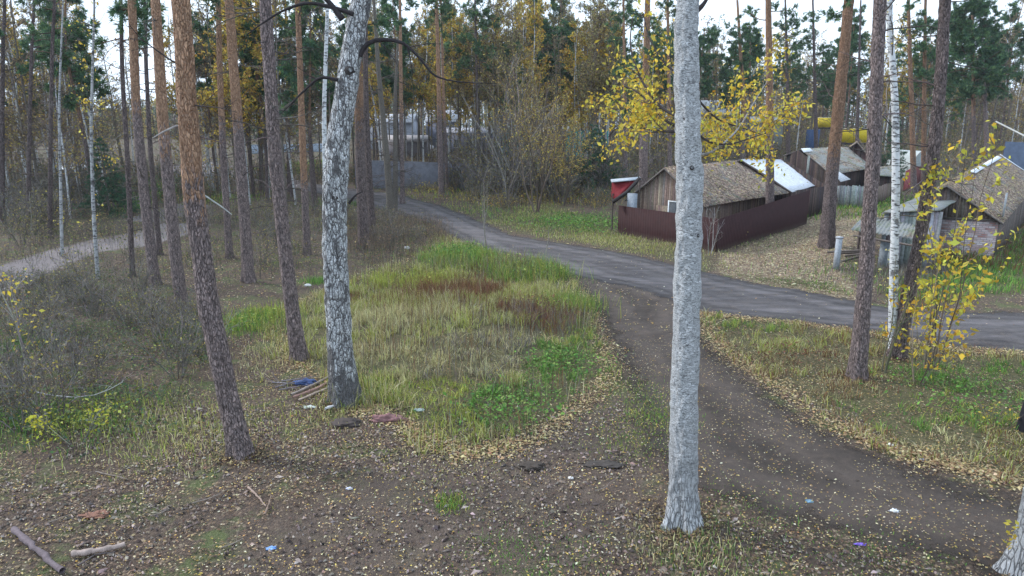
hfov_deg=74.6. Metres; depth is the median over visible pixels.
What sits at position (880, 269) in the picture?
sapling
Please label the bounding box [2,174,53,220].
bare shrub
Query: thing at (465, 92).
aspen tree
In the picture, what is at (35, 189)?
bare shrub
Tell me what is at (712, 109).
village house
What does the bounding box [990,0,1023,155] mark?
pine tree
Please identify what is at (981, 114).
bare tree
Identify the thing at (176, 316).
bare shrub
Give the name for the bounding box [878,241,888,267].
door leaf
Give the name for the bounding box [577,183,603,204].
bare shrub
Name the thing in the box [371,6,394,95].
aspen tree
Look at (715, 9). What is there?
sky
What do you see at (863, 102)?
bare tree
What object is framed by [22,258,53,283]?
bare shrub
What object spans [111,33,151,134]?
bare tree
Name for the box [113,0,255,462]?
pine tree
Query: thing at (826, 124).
box van
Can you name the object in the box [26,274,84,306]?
bare shrub
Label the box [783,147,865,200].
garden shed
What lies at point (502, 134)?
bare shrub
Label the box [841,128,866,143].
box van
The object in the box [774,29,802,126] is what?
bare tree
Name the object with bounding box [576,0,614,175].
aspen tree
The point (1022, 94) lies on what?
bare tree
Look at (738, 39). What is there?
pine tree
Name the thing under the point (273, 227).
bare shrub
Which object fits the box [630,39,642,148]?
autumn tree
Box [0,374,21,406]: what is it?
bare shrub
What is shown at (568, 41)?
pine tree
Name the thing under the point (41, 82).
bare tree
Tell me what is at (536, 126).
bare shrub
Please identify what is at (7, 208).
bare shrub
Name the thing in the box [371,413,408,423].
bark slab
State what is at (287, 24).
pine tree
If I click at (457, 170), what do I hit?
bare shrub
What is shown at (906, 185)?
red panel
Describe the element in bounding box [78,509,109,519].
rusty metal
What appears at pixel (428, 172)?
metal fence
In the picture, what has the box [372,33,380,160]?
pine tree
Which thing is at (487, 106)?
aspen tree
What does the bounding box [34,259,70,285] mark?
bare shrub
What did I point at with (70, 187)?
bare shrub
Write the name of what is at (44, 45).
pine tree
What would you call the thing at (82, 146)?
birch tree
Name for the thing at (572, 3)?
aspen tree
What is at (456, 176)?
bare tree
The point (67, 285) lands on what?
bare shrub
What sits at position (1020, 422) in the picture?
tree stump
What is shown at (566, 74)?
pine tree
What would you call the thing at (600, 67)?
autumn tree
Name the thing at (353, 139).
bare tree
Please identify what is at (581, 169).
bare shrub
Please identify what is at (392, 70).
aspen tree
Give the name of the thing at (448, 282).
grass
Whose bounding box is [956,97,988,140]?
pine tree
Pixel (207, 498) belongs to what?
twig
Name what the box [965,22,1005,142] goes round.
pine tree
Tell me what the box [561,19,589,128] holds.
autumn tree
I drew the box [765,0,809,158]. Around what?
pine tree
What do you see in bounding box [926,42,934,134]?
autumn tree
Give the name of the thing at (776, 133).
village house
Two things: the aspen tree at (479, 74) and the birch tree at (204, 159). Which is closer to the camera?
the birch tree at (204, 159)
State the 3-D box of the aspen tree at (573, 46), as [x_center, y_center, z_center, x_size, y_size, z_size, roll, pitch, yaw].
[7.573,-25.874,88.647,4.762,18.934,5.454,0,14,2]
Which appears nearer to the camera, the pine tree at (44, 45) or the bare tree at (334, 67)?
the pine tree at (44, 45)
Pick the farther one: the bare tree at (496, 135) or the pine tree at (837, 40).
the pine tree at (837, 40)
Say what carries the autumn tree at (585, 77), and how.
on the ground at (282, 525)
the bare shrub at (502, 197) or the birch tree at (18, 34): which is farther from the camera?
the birch tree at (18, 34)
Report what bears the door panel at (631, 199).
attached to the garden shed at (731, 189)
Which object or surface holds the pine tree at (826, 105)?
on the ground at (282, 525)
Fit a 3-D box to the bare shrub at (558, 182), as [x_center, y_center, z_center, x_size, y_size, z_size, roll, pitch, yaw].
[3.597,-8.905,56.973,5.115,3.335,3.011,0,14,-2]
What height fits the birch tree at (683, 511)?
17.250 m
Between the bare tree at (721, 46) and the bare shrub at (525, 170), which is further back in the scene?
the bare tree at (721, 46)
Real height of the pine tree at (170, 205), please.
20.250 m
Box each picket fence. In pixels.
[837,185,863,207]
[878,179,902,202]
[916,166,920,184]
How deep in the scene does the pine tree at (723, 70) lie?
91.98 m
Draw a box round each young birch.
[29,0,87,255]
[53,0,121,278]
[293,0,361,168]
[858,0,913,348]
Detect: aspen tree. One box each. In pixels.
[368,0,391,159]
[370,0,392,158]
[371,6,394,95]
[381,31,394,139]
[384,24,415,160]
[391,26,418,160]
[407,11,432,161]
[407,28,422,159]
[412,14,433,161]
[413,24,450,161]
[420,0,466,161]
[444,18,482,161]
[451,0,472,135]
[457,11,470,148]
[461,9,489,161]
[463,1,503,145]
[478,0,509,160]
[480,9,509,152]
[480,35,495,162]
[482,0,517,163]
[482,0,534,154]
[489,0,512,149]
[501,27,525,147]
[503,7,520,151]
[523,8,552,161]
[543,11,565,152]
[550,0,576,150]
[556,0,575,124]
[560,15,581,130]
[568,0,616,176]
[568,5,612,180]
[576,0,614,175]
[579,0,604,161]
[582,3,619,144]
[585,0,641,169]
[600,19,629,148]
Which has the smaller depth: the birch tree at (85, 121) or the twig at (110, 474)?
the twig at (110, 474)
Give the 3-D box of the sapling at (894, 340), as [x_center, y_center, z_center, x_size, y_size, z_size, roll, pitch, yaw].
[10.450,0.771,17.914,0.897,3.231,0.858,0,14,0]
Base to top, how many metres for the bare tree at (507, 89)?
13.970 m
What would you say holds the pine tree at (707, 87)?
on the ground at (282, 525)
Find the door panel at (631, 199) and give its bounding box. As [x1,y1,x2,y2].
[627,193,637,207]
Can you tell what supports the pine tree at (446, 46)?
on the ground at (282, 525)
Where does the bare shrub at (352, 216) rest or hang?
on the ground at (282, 525)
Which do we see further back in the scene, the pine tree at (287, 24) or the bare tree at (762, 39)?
the bare tree at (762, 39)
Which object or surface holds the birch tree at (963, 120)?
on the ground at (282, 525)
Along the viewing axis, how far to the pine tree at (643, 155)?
46.70 m
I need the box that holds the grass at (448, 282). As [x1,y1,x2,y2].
[0,160,1023,575]
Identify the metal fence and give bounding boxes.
[251,143,321,153]
[354,160,507,188]
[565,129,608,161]
[618,190,809,251]
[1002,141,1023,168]
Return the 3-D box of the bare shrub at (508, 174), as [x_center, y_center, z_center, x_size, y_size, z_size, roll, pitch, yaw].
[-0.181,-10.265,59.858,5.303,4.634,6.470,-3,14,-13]
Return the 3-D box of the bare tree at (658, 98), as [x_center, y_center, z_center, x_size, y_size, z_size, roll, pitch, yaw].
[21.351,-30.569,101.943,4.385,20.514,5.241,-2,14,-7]
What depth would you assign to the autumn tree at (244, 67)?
52.99 m
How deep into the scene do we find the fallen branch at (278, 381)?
17.33 m
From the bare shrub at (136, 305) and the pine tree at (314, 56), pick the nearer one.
the bare shrub at (136, 305)
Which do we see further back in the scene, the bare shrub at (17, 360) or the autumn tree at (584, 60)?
the autumn tree at (584, 60)
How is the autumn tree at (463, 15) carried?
on the ground at (282, 525)
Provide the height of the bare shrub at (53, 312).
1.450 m
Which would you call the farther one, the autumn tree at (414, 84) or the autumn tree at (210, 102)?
the autumn tree at (414, 84)
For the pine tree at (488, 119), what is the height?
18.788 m
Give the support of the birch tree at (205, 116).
on the ground at (282, 525)
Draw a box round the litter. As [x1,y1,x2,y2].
[266,546,276,549]
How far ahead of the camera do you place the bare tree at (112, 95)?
77.24 m
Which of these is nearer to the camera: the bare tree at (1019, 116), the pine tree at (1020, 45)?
the pine tree at (1020, 45)
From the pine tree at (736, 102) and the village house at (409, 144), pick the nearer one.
the village house at (409, 144)
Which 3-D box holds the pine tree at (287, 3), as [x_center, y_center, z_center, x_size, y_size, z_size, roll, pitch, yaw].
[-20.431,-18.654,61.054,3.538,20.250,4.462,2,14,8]
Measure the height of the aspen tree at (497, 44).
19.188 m
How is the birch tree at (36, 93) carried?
on the ground at (282, 525)
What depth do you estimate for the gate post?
30.96 m
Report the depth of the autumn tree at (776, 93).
91.96 m
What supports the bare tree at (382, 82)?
on the ground at (282, 525)
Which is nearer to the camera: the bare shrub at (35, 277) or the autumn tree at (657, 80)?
the bare shrub at (35, 277)
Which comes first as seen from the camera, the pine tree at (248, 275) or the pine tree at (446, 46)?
the pine tree at (248, 275)
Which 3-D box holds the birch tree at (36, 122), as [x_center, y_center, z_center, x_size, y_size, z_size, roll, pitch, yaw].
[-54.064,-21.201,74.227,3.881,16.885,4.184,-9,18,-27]
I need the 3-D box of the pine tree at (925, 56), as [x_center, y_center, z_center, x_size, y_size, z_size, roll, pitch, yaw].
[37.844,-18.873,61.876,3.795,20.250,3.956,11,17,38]
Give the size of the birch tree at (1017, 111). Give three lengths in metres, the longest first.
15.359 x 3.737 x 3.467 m
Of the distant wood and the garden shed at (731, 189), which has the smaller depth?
the garden shed at (731, 189)
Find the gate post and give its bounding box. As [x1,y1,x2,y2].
[833,236,843,269]
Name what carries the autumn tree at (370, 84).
on the ground at (282, 525)
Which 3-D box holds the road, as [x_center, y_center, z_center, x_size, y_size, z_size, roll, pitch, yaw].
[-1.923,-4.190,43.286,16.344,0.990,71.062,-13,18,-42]
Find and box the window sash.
[668,200,675,212]
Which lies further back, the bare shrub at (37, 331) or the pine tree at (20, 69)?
the pine tree at (20, 69)
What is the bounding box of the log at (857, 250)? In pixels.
[827,249,859,252]
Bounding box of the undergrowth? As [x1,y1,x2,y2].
[0,121,1023,499]
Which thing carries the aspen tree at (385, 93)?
on the ground at (282, 525)
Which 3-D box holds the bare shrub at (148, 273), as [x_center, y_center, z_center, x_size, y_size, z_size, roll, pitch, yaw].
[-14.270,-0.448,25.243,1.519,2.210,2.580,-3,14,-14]
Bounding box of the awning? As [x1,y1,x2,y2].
[611,177,640,231]
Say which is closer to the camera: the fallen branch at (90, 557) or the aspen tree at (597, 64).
the fallen branch at (90, 557)
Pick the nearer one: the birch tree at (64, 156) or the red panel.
the birch tree at (64, 156)
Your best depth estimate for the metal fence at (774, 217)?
39.37 m
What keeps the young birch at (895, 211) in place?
on the ground at (282, 525)
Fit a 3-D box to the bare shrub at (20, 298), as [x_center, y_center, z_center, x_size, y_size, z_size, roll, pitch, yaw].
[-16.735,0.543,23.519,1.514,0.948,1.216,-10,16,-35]
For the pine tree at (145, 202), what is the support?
on the ground at (282, 525)
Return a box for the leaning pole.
[995,121,1023,135]
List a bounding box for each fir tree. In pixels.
[73,132,140,218]
[558,124,633,200]
[881,117,907,180]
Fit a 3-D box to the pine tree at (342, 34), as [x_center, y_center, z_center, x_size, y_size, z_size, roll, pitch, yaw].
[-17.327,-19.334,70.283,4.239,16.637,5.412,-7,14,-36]
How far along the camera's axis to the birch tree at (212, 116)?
62.79 m
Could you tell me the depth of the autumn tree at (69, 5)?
63.46 m
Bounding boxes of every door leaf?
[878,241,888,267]
[886,243,889,266]
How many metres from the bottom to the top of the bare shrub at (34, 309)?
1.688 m
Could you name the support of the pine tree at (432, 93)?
on the ground at (282, 525)
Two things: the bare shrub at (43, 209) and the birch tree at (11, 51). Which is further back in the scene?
the birch tree at (11, 51)
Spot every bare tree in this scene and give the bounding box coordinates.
[0,13,25,185]
[0,15,46,210]
[18,0,56,175]
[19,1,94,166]
[21,0,82,212]
[41,44,94,207]
[45,7,96,182]
[56,0,117,150]
[88,55,118,177]
[94,35,132,159]
[98,48,127,172]
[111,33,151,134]
[167,19,217,149]
[192,0,243,137]
[208,23,249,201]
[229,95,264,188]
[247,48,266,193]
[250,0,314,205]
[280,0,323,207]
[295,0,351,134]
[306,0,338,137]
[311,70,328,175]
[313,34,337,124]
[327,11,344,127]
[332,0,374,172]
[369,8,389,159]
[419,49,535,188]
[431,117,478,191]
[454,27,581,200]
[470,37,547,173]
[488,49,573,212]
[507,58,569,194]
[531,84,605,205]
[538,44,554,133]
[542,0,554,132]
[543,34,568,175]
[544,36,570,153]
[575,63,655,183]
[650,20,666,143]
[703,44,719,148]
[703,57,722,131]
[714,31,727,98]
[746,36,773,115]
[773,35,795,115]
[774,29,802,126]
[793,48,821,142]
[802,28,827,129]
[848,39,888,147]
[882,50,900,145]
[915,43,933,130]
[916,31,936,141]
[927,78,950,127]
[944,19,1001,155]
[976,0,1023,137]
[976,95,997,144]
[979,95,1008,145]
[994,34,1023,143]
[1006,48,1023,140]
[1012,87,1023,141]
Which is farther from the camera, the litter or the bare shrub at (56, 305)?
the bare shrub at (56, 305)
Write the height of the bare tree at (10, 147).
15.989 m
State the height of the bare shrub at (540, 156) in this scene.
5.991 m
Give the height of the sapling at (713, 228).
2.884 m
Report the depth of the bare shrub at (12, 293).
23.51 m
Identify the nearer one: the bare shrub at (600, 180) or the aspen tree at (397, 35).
the bare shrub at (600, 180)
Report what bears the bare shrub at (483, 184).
on the ground at (282, 525)
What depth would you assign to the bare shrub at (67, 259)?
27.45 m
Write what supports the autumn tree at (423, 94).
on the ground at (282, 525)
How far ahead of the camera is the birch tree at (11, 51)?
51.16 m
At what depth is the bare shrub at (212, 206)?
49.88 m
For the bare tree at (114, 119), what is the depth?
72.35 m
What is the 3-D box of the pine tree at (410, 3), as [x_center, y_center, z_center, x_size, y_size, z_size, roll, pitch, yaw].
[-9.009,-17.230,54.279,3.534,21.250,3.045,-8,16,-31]
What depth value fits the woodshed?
31.25 m
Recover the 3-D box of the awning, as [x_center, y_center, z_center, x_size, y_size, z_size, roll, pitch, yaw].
[7.026,-5.207,41.922,1.866,3.524,1.658,0,14,0]
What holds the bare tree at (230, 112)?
on the ground at (282, 525)
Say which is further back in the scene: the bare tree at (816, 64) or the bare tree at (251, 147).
the bare tree at (816, 64)
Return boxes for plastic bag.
[293,378,316,385]
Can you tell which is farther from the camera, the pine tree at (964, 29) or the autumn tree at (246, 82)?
the pine tree at (964, 29)
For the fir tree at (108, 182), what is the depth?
48.65 m
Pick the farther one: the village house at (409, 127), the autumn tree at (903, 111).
the village house at (409, 127)
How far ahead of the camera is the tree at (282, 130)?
50.39 m
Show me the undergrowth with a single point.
(376, 239)
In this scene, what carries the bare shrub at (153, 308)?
on the ground at (282, 525)
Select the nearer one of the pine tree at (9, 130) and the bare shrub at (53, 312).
the bare shrub at (53, 312)
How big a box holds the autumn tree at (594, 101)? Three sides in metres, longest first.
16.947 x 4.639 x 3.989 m
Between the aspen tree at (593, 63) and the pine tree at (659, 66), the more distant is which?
the pine tree at (659, 66)
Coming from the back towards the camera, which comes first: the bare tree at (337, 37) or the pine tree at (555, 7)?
the pine tree at (555, 7)
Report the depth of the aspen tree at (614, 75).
82.15 m
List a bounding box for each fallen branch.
[14,387,92,400]
[77,551,114,565]
[93,373,132,395]
[247,486,266,505]
[257,372,299,383]
[264,495,271,514]
[281,373,316,381]
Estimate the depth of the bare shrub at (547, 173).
59.26 m
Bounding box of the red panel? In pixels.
[903,169,909,190]
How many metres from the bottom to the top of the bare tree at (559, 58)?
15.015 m
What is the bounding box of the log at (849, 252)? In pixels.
[841,252,858,253]
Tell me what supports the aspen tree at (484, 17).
on the ground at (282, 525)
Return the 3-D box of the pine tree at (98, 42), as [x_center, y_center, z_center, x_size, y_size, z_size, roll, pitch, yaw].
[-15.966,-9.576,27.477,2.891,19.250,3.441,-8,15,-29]
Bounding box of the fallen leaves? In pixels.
[0,195,1023,575]
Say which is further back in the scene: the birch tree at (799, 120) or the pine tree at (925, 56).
the birch tree at (799, 120)
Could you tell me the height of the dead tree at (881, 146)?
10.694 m
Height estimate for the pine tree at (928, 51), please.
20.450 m
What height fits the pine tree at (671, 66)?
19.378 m
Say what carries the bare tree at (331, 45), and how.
on the ground at (282, 525)
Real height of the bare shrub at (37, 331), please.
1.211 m
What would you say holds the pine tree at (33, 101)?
on the ground at (282, 525)
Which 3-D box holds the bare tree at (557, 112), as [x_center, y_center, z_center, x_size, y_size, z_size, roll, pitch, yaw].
[0.659,-13.767,54.972,11.208,13.869,7.895,0,14,0]
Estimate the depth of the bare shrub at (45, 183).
54.63 m
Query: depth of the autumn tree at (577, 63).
74.83 m
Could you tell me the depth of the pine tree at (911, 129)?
60.87 m
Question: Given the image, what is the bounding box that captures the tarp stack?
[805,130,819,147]
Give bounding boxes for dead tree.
[334,0,427,216]
[371,38,417,210]
[865,105,890,166]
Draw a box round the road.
[300,182,1023,350]
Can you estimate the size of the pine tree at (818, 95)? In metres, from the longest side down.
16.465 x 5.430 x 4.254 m
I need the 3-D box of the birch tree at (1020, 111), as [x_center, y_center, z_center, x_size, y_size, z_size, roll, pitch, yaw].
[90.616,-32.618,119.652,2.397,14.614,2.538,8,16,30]
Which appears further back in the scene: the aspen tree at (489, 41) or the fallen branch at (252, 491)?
the aspen tree at (489, 41)
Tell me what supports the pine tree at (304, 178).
on the ground at (282, 525)
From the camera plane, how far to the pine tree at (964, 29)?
74.55 m
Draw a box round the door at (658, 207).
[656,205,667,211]
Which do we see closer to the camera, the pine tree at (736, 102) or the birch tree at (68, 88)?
the birch tree at (68, 88)
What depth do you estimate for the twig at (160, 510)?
11.54 m
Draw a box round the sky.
[0,0,1023,127]
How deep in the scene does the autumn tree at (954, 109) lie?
112.70 m
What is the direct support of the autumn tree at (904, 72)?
on the ground at (282, 525)
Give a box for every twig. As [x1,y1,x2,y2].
[43,509,77,522]
[95,455,127,479]
[144,504,176,516]
[192,487,229,503]
[208,517,242,547]
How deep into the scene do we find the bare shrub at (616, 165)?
58.96 m
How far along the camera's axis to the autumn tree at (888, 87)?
110.75 m
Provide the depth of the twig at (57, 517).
11.34 m
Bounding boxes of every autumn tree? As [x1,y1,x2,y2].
[0,1,40,177]
[5,19,43,165]
[46,2,95,170]
[151,4,200,135]
[195,1,244,198]
[205,0,262,147]
[207,4,260,135]
[208,0,264,204]
[238,0,295,196]
[248,0,298,203]
[250,67,282,189]
[318,9,335,118]
[349,1,393,160]
[375,36,392,160]
[391,18,429,160]
[393,42,420,155]
[403,3,447,161]
[421,9,468,135]
[427,13,469,162]
[427,85,448,161]
[444,2,466,159]
[451,17,486,144]
[459,16,493,163]
[461,29,482,141]
[478,0,514,152]
[484,40,505,161]
[508,0,541,140]
[510,0,552,154]
[513,0,544,105]
[551,17,598,157]
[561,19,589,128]
[563,31,595,160]
[567,28,597,154]
[576,32,597,155]
[579,18,598,157]
[586,4,614,131]
[589,20,628,182]
[601,7,627,127]
[605,11,628,143]
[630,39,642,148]
[638,34,665,157]
[650,1,671,149]
[705,51,721,99]
[758,26,794,114]
[851,31,870,127]
[882,38,900,139]
[883,7,916,153]
[883,36,917,119]
[914,53,929,137]
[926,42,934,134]
[945,59,963,139]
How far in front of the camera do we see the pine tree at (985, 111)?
76.01 m
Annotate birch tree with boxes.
[0,0,36,207]
[0,1,41,164]
[0,40,46,162]
[0,63,23,195]
[1,8,38,177]
[5,102,13,195]
[5,128,26,212]
[6,17,46,169]
[11,1,55,178]
[16,24,47,155]
[29,7,79,189]
[29,26,58,174]
[32,36,85,218]
[48,1,88,167]
[54,34,85,198]
[55,0,122,203]
[60,3,123,196]
[80,53,110,175]
[115,47,145,172]
[166,37,198,161]
[169,23,217,190]
[170,33,220,175]
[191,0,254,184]
[191,2,213,185]
[193,11,229,186]
[224,0,495,409]
[575,0,814,535]
[615,4,628,154]
[665,7,675,151]
[778,50,812,149]
[950,49,982,150]
[992,487,1023,575]
[1006,58,1023,141]
[1014,85,1023,137]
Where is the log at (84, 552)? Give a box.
[71,541,125,556]
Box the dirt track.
[563,276,1019,575]
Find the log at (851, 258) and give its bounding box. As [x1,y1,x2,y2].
[840,255,858,261]
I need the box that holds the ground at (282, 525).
[0,129,1023,575]
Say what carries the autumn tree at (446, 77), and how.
on the ground at (282, 525)
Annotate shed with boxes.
[625,160,788,218]
[737,158,823,216]
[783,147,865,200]
[848,141,865,161]
[879,166,891,198]
[932,154,1023,255]
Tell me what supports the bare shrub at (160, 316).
on the ground at (282, 525)
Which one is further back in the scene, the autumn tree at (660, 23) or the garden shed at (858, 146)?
the autumn tree at (660, 23)
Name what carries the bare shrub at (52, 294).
on the ground at (282, 525)
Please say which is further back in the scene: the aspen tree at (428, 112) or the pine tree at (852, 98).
the pine tree at (852, 98)
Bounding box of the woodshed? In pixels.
[851,194,956,269]
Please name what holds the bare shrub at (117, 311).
on the ground at (282, 525)
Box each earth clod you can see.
[330,417,360,428]
[513,461,544,470]
[581,460,626,468]
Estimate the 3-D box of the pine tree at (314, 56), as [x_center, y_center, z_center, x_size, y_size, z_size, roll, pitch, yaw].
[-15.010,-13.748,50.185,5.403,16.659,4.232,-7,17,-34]
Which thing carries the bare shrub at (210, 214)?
on the ground at (282, 525)
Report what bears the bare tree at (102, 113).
on the ground at (282, 525)
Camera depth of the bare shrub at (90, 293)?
23.48 m
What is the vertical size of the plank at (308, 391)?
0.082 m
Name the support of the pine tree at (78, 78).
on the ground at (282, 525)
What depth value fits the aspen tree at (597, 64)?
84.51 m
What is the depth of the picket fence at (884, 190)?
57.19 m
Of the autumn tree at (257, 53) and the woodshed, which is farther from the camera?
the autumn tree at (257, 53)
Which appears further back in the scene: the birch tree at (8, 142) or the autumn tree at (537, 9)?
the autumn tree at (537, 9)
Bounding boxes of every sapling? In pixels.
[0,268,45,379]
[20,393,117,448]
[464,170,497,248]
[704,203,724,253]
[843,249,899,301]
[879,257,931,373]
[879,281,978,385]
[886,120,1022,374]
[975,400,1022,428]
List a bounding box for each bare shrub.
[0,183,31,227]
[0,202,47,245]
[0,256,41,295]
[0,265,18,299]
[0,279,28,307]
[0,287,73,342]
[0,316,77,389]
[0,325,107,432]
[0,347,57,413]
[0,348,49,375]
[0,360,55,432]
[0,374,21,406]
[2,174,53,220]
[5,168,25,200]
[5,175,44,216]
[5,175,71,214]
[8,290,58,313]
[9,187,73,234]
[11,162,64,191]
[17,316,73,350]
[18,290,83,333]
[20,183,77,232]
[20,188,89,230]
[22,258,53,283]
[26,267,79,298]
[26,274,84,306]
[31,310,109,381]
[32,166,58,196]
[32,291,78,316]
[33,169,82,208]
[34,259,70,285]
[35,282,72,307]
[43,170,96,202]
[43,334,135,392]
[45,247,107,290]
[47,278,99,309]
[52,262,95,293]
[54,278,128,320]
[56,279,114,313]
[64,269,110,317]
[71,168,110,202]
[71,330,122,367]
[93,279,163,327]
[98,172,137,207]
[100,281,169,319]
[102,291,171,341]
[113,248,156,302]
[115,297,204,378]
[123,287,191,328]
[139,308,200,350]
[151,307,248,361]
[156,288,220,337]
[165,296,198,329]
[179,207,215,232]
[184,298,198,321]
[206,200,222,214]
[224,224,277,266]
[229,189,249,218]
[231,218,238,228]
[251,210,299,245]
[255,217,274,233]
[309,195,322,215]
[347,197,356,220]
[347,206,356,229]
[401,221,425,242]
[405,168,422,190]
[423,130,500,192]
[435,171,454,185]
[442,128,506,192]
[444,170,461,188]
[449,140,540,201]
[455,162,498,188]
[461,157,495,196]
[462,181,485,199]
[463,163,500,200]
[468,124,551,176]
[473,107,520,188]
[479,149,539,196]
[479,182,518,207]
[489,166,538,197]
[497,131,567,193]
[502,143,562,197]
[503,115,599,194]
[524,128,588,181]
[524,150,582,196]
[525,155,589,193]
[527,171,584,200]
[538,172,587,203]
[558,122,624,189]
[561,152,593,186]
[576,179,591,198]
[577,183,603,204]
[583,128,627,192]
[584,137,665,194]
[586,161,613,187]
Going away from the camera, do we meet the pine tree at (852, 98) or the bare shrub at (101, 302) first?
the bare shrub at (101, 302)
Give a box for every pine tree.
[0,0,41,223]
[0,0,56,212]
[0,0,87,227]
[5,47,47,164]
[9,0,84,238]
[23,0,122,214]
[87,0,161,276]
[105,0,170,285]
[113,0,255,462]
[118,0,177,254]
[132,0,190,313]
[191,9,231,190]
[194,0,257,259]
[195,18,231,172]
[206,0,273,283]
[206,12,259,196]
[209,0,320,362]
[234,0,287,201]
[247,0,263,189]
[257,29,296,199]
[259,12,298,192]
[276,0,340,210]
[277,0,298,191]
[277,0,323,203]
[277,0,335,255]
[304,22,332,150]
[328,18,351,132]
[333,0,403,237]
[335,0,377,149]
[348,50,380,248]
[371,0,415,160]
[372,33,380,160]
[376,0,419,203]
[416,35,452,161]
[420,0,454,195]
[420,0,456,191]
[432,0,474,161]
[444,0,504,163]
[483,20,500,158]
[491,40,524,165]
[516,0,553,160]
[521,1,560,158]
[523,18,566,137]
[546,0,577,148]
[547,18,583,160]
[547,27,582,165]
[604,0,642,177]
[609,0,673,188]
[649,26,673,153]
[650,0,676,166]
[662,30,673,128]
[698,26,717,98]
[700,22,725,99]
[717,43,738,156]
[722,0,765,158]
[722,45,738,142]
[732,18,765,158]
[734,0,798,203]
[738,27,764,137]
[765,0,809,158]
[783,44,805,128]
[789,0,836,147]
[807,0,886,248]
[812,48,833,141]
[818,57,837,143]
[827,57,856,114]
[829,23,856,120]
[830,4,870,145]
[835,0,953,381]
[845,0,870,145]
[877,0,986,360]
[888,0,931,192]
[897,53,916,134]
[902,0,937,190]
[906,16,937,143]
[915,58,932,127]
[927,0,1023,167]
[931,14,967,139]
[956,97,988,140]
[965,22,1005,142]
[971,32,1006,160]
[976,51,1010,147]
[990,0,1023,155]
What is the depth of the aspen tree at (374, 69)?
87.08 m
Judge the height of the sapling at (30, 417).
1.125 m
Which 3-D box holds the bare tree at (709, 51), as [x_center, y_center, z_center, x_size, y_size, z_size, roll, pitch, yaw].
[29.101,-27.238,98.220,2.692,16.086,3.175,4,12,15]
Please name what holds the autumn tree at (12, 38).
on the ground at (282, 525)
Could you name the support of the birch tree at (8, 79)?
on the ground at (282, 525)
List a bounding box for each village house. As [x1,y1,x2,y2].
[369,114,417,149]
[377,135,430,159]
[425,110,457,146]
[446,128,492,154]
[701,100,731,155]
[740,116,784,156]
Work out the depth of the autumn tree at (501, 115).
87.87 m
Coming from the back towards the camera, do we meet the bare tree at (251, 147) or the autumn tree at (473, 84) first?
the autumn tree at (473, 84)
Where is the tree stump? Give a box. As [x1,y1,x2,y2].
[1015,402,1023,431]
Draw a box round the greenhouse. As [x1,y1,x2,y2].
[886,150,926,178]
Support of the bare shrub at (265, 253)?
on the ground at (282, 525)
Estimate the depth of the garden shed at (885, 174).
57.98 m
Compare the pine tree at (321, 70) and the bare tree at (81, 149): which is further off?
the pine tree at (321, 70)
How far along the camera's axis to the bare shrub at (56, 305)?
23.40 m
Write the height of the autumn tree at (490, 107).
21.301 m
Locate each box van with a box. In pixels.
[813,117,830,128]
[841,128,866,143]
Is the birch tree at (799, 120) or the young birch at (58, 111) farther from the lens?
the birch tree at (799, 120)
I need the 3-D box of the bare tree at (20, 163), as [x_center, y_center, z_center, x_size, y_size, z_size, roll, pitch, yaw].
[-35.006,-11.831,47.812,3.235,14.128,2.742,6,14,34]
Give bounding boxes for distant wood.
[7,14,1023,141]
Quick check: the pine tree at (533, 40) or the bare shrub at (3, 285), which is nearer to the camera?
the bare shrub at (3, 285)
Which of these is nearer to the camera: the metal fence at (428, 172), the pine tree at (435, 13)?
the pine tree at (435, 13)
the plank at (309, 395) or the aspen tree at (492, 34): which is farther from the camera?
the aspen tree at (492, 34)
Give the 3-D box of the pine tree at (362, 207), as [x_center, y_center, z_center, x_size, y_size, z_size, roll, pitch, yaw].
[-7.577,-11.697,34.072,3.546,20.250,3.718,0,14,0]
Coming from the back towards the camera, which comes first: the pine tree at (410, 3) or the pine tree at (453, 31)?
the pine tree at (453, 31)
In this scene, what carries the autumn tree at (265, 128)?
on the ground at (282, 525)
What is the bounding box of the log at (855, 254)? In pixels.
[845,253,858,256]
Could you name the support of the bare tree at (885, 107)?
on the ground at (282, 525)
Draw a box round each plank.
[290,376,327,395]
[292,381,327,397]
[297,388,326,400]
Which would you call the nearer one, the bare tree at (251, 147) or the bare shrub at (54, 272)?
the bare shrub at (54, 272)
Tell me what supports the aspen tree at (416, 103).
on the ground at (282, 525)
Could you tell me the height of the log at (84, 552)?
0.123 m
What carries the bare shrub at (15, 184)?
on the ground at (282, 525)
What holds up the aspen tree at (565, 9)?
on the ground at (282, 525)
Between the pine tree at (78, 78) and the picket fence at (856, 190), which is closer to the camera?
the pine tree at (78, 78)
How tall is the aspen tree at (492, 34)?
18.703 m
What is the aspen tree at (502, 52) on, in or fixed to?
on the ground at (282, 525)
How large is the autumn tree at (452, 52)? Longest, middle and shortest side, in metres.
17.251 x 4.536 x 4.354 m
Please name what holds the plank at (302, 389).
on the ground at (282, 525)

